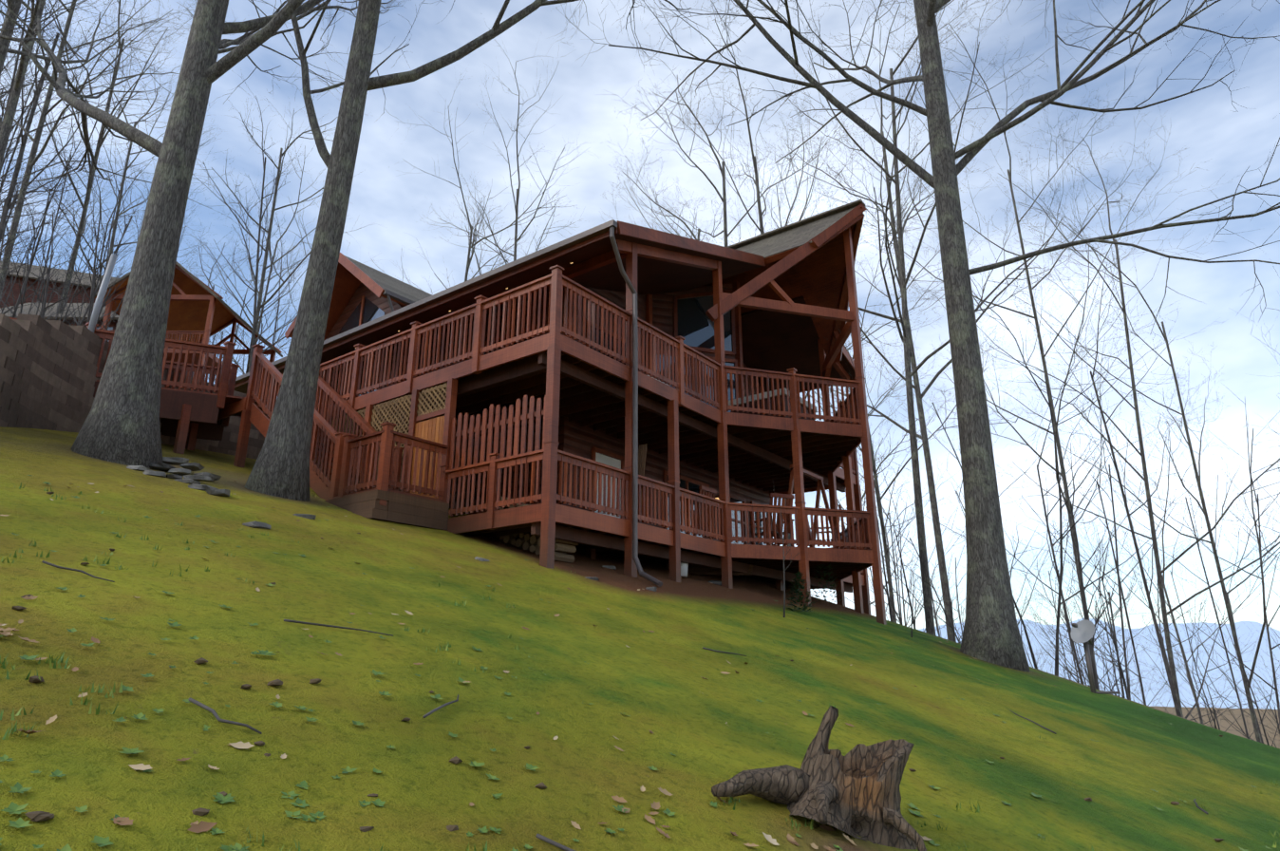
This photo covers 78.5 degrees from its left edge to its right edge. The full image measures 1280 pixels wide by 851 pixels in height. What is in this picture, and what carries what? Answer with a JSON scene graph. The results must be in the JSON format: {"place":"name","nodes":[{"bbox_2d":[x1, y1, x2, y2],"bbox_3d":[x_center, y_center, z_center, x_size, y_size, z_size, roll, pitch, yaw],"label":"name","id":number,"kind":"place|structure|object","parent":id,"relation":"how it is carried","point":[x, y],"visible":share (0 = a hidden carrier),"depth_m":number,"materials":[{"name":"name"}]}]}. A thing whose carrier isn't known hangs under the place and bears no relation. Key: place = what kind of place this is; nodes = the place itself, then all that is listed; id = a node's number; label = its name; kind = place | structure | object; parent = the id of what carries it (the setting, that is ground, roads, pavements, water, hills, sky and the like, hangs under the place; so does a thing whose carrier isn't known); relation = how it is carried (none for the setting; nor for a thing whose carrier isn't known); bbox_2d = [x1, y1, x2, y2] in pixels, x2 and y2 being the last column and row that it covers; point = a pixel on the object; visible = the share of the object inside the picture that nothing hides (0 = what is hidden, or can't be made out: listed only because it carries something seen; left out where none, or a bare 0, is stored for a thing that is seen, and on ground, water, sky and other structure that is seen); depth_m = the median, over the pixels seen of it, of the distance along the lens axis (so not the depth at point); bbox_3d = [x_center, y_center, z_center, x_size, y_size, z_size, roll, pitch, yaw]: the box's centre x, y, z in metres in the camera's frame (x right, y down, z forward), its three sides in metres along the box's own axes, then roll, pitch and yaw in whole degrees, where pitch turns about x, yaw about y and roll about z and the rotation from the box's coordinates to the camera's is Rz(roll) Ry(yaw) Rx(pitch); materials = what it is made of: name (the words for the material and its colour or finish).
{"place":"outdoors","nodes":[
{"label":"outdoors","id":0,"kind":"place"},
{"bbox_2d":[94,266,278,354],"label":"neighbour porch ceiling","id":1,"kind":"structure","parent":0,"point":[187,315],"depth_m":45.73,"materials":[{"name":"brown wood"}]},
{"bbox_2d":[0,426,1279,850],"bbox_3d":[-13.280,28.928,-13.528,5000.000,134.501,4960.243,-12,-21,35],"label":"ground","id":2,"kind":"structure","parent":0,"point":[579,652],"depth_m":5.19,"materials":[{"name":"green plant"}]},
{"bbox_2d":[0,275,99,308],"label":"building wall","id":3,"kind":"structure","parent":2,"relation":"on","point":[16,291],"depth_m":67.37,"materials":[{"name":"brown wood"}]},
{"bbox_2d":[0,260,118,288],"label":"roof","id":4,"kind":"structure","parent":3,"relation":"on","point":[36,271],"depth_m":69.39,"materials":[{"name":"grey"}]},
{"bbox_2d":[0,313,264,459],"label":"retaining wall","id":5,"kind":"structure","parent":2,"relation":"on","point":[48,378],"depth_m":13.31,"materials":[{"name":"brown stone"}]},
{"bbox_2d":[98,263,282,398],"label":"timber frame","id":6,"kind":"object","parent":2,"relation":"on","point":[206,332],"visible":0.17,"depth_m":41.06,"materials":[{"name":"brown wood"}]},
{"bbox_2d":[47,319,193,376],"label":"wall","id":7,"kind":"structure","parent":6,"relation":"attached to","point":[112,322],"depth_m":43.32,"materials":[{"name":"brown wood"}]},
{"bbox_2d":[0,261,282,357],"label":"neighbour roof","id":8,"kind":"structure","parent":6,"relation":"on","point":[26,309],"depth_m":43.73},
{"bbox_2d":[0,0,423,469],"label":"tree","id":9,"kind":"object","parent":2,"relation":"on","point":[121,424],"visible":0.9,"depth_m":12.70,"materials":[{"name":"grey plant"}]},
{"bbox_2d":[323,489,449,530],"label":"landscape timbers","id":10,"kind":"object","parent":2,"relation":"on","point":[409,510],"visible":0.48,"depth_m":12.29,"materials":[{"name":"brown wood"}]},
{"bbox_2d":[126,456,721,591],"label":"field stones","id":11,"kind":"object","parent":2,"relation":"on","point":[194,480],"visible":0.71,"depth_m":10.97,"materials":[{"name":"grey stone"}]},
{"bbox_2d":[9,203,886,624],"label":"deck and frame","id":12,"kind":"structure","parent":2,"relation":"on","point":[818,273],"depth_m":15.07,"materials":[{"name":"brown wood"}]},
{"bbox_2d":[87,253,117,332],"bbox_3d":[-10.371,-2.353,14.774,0.612,1.913,0.437,-12,-21,35],"label":"pipe post","id":13,"kind":"object","parent":12,"relation":"attached to","point":[102,291],"visible":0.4,"depth_m":14.82,"materials":[{"name":"grey metal"}]},
{"bbox_2d":[329,382,447,490],"bbox_3d":[-4.801,0.457,14.579,3.664,1.904,0.036,-12,-21,35],"label":"lattice","id":14,"kind":"object","parent":12,"relation":"attached to","point":[376,407],"visible":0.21,"depth_m":14.42,"materials":[{"name":"brown wood"}]},
{"bbox_2d":[409,415,444,498],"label":"cedar gate","id":15,"kind":"structure","parent":12,"relation":"on","point":[431,429],"depth_m":13.70,"materials":[{"name":"orange wood"}]},
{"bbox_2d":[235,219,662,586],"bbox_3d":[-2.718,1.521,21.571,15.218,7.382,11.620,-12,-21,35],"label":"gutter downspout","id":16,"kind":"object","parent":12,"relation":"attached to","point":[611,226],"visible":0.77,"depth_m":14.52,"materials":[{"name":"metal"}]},
{"bbox_2d":[330,295,767,545],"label":"glazing","id":17,"kind":"structure","parent":12,"relation":"on","point":[695,326],"depth_m":19.74,"materials":[{"name":"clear glass"}]},
{"bbox_2d":[344,199,865,301],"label":"roof shingles","id":18,"kind":"object","parent":12,"relation":"on","point":[787,237],"visible":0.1,"depth_m":19.47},
{"bbox_2d":[594,451,621,518],"bbox_3d":[-0.691,1.630,16.743,0.001,2.010,0.900,-12,-21,35],"label":"cream door","id":19,"kind":"structure","parent":12,"relation":"attached to","point":[608,461],"depth_m":16.90,"materials":[{"name":"white paint"}]},
{"bbox_2d":[679,464,842,548],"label":"rocking chairs","id":20,"kind":"object","parent":12,"relation":"on","point":[711,493],"visible":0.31,"depth_m":16.86,"materials":[{"name":"brown wood"}]},
{"bbox_2d":[730,395,815,420],"bbox_3d":[1.956,-0.291,17.688,5.002,0.779,1.770,13,-21,-36],"label":"tub cabinet","id":21,"kind":"object","parent":12,"relation":"on","point":[776,404],"depth_m":17.93,"materials":[{"name":"brown wood"}]},
{"bbox_2d":[647,375,817,412],"bbox_3d":[1.976,-0.693,17.812,5.085,0.220,1.883,13,-21,-36],"label":"tub cover","id":22,"kind":"object","parent":21,"relation":"on","point":[760,398],"visible":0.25,"depth_m":18.14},
{"bbox_2d":[93,226,866,592],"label":"soffit joists","id":23,"kind":"structure","parent":2,"relation":"on","point":[771,341],"depth_m":16.87,"materials":[{"name":"brown wood"}]},
{"bbox_2d":[244,0,745,501],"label":"tree","id":24,"kind":"object","parent":2,"relation":"on","point":[282,465],"visible":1,"depth_m":13.26,"materials":[{"name":"grey plant"}]},
{"bbox_2d":[495,496,578,563],"bbox_3d":[-1.735,1.713,13.058,1.544,1.204,0.450,-12,-21,35],"label":"firewood","id":25,"kind":"object","parent":2,"relation":"on","point":[527,541],"visible":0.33,"depth_m":12.70,"materials":[{"name":"brown wood"}]},
{"bbox_2d":[319,282,773,544],"bbox_3d":[-3.086,1.506,22.289,12.910,9.950,9.650,-12,-21,35],"label":"log siding","id":26,"kind":"object","parent":2,"relation":"on","point":[575,438],"visible":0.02,"depth_m":18.33,"materials":[{"name":"brown wood"}]},
{"bbox_2d":[0,482,1223,850],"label":"fallen leaves","id":27,"kind":"object","parent":2,"relation":"on","point":[197,826],"visible":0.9,"depth_m":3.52,"materials":[{"name":"brown plant"}]},
{"bbox_2d":[41,560,1208,850],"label":"sticks","id":28,"kind":"object","parent":2,"relation":"on","point":[537,836],"visible":1,"depth_m":4.27,"materials":[{"name":"brown wood"}]},
{"bbox_2d":[0,474,1271,850],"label":"weed rosettes","id":29,"kind":"object","parent":2,"relation":"on","point":[101,841],"visible":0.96,"depth_m":3.15,"materials":[{"name":"green plant"}]},
{"bbox_2d":[0,0,1279,744],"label":"bare trees","id":30,"kind":"object","parent":2,"relation":"on","point":[892,222],"visible":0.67,"depth_m":35.50,"materials":[{"name":"grey plant"}]},
{"bbox_2d":[0,1,1279,746],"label":"bare trees","id":31,"kind":"object","parent":2,"relation":"on","point":[1054,569],"visible":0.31,"depth_m":37.58,"materials":[{"name":"brown plant"}]},
{"bbox_2d":[0,1,1279,747],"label":"bare trees","id":32,"kind":"object","parent":2,"relation":"on","point":[91,284],"visible":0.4,"depth_m":20.16,"materials":[{"name":"brown plant"}]},
{"bbox_2d":[0,0,1279,743],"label":"bare trees","id":33,"kind":"object","parent":2,"relation":"on","point":[23,140],"visible":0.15,"depth_m":47.86,"materials":[{"name":"plant"}]},
{"bbox_2d":[0,481,1279,850],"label":"grass tufts","id":34,"kind":"object","parent":2,"relation":"on","point":[53,666],"visible":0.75,"depth_m":3.81,"materials":[{"name":"green plant"}]},
{"bbox_2d":[638,443,752,575],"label":"spare boards","id":35,"kind":"object","parent":2,"relation":"on","point":[695,569],"visible":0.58,"depth_m":16.50,"materials":[{"name":"brown wood"}]},
{"bbox_2d":[785,564,847,611],"bbox_3d":[3.499,3.046,15.522,0.914,1.429,3.930,-6,-18,19],"label":"evergreen","id":36,"kind":"object","parent":2,"relation":"on","point":[800,586],"visible":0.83,"depth_m":14.07,"materials":[{"name":"green plant"}]},
{"bbox_2d":[711,705,926,850],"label":"rotten stump","id":37,"kind":"object","parent":2,"relation":"on","point":[855,792],"visible":0.94,"depth_m":3.97,"materials":[{"name":"brown wood"}]},
{"bbox_2d":[771,482,920,637],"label":"saplings","id":38,"kind":"object","parent":2,"relation":"on","point":[783,537],"visible":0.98,"depth_m":12.79,"materials":[{"name":"brown plant"}]},
{"bbox_2d":[555,0,1279,672],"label":"tree","id":39,"kind":"object","parent":2,"relation":"on","point":[990,630],"visible":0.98,"depth_m":16.38,"materials":[{"name":"grey plant"}]},
{"bbox_2d":[1072,622,1120,694],"bbox_3d":[7.473,3.934,12.937,0.737,1.297,0.221,5,-18,-16],"label":"dish mount","id":40,"kind":"object","parent":2,"relation":"on","point":[1089,666],"visible":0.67,"depth_m":12.94,"materials":[{"name":"metal"}]},
{"bbox_2d":[1070,620,1095,642],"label":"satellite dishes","id":41,"kind":"object","parent":40,"relation":"attached to","point":[1083,631],"visible":1,"depth_m":13.02,"materials":[{"name":"grey metal"}]},
{"bbox_2d":[0,0,1279,630],"label":"sky","id":42,"kind":"structure","parent":0,"point":[1205,122],"materials":[{"name":"blue"}]},
{"bbox_2d":[680,562,688,577],"bbox_3d":[0.785,2.753,15.108,0.298,0.320,0.298,-12,-21,35],"label":"electrical box","id":43,"kind":"object","parent":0,"point":[684,569],"visible":0.27,"depth_m":14.99,"materials":[{"name":"white paint"}]},
{"bbox_2d":[919,618,1279,709],"bbox_3d":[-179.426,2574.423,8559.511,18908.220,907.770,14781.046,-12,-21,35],"label":"distant mountains","id":44,"kind":"structure","parent":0,"point":[1243,630],"depth_m":5502.39,"materials":[{"name":"blue"}]}
]}

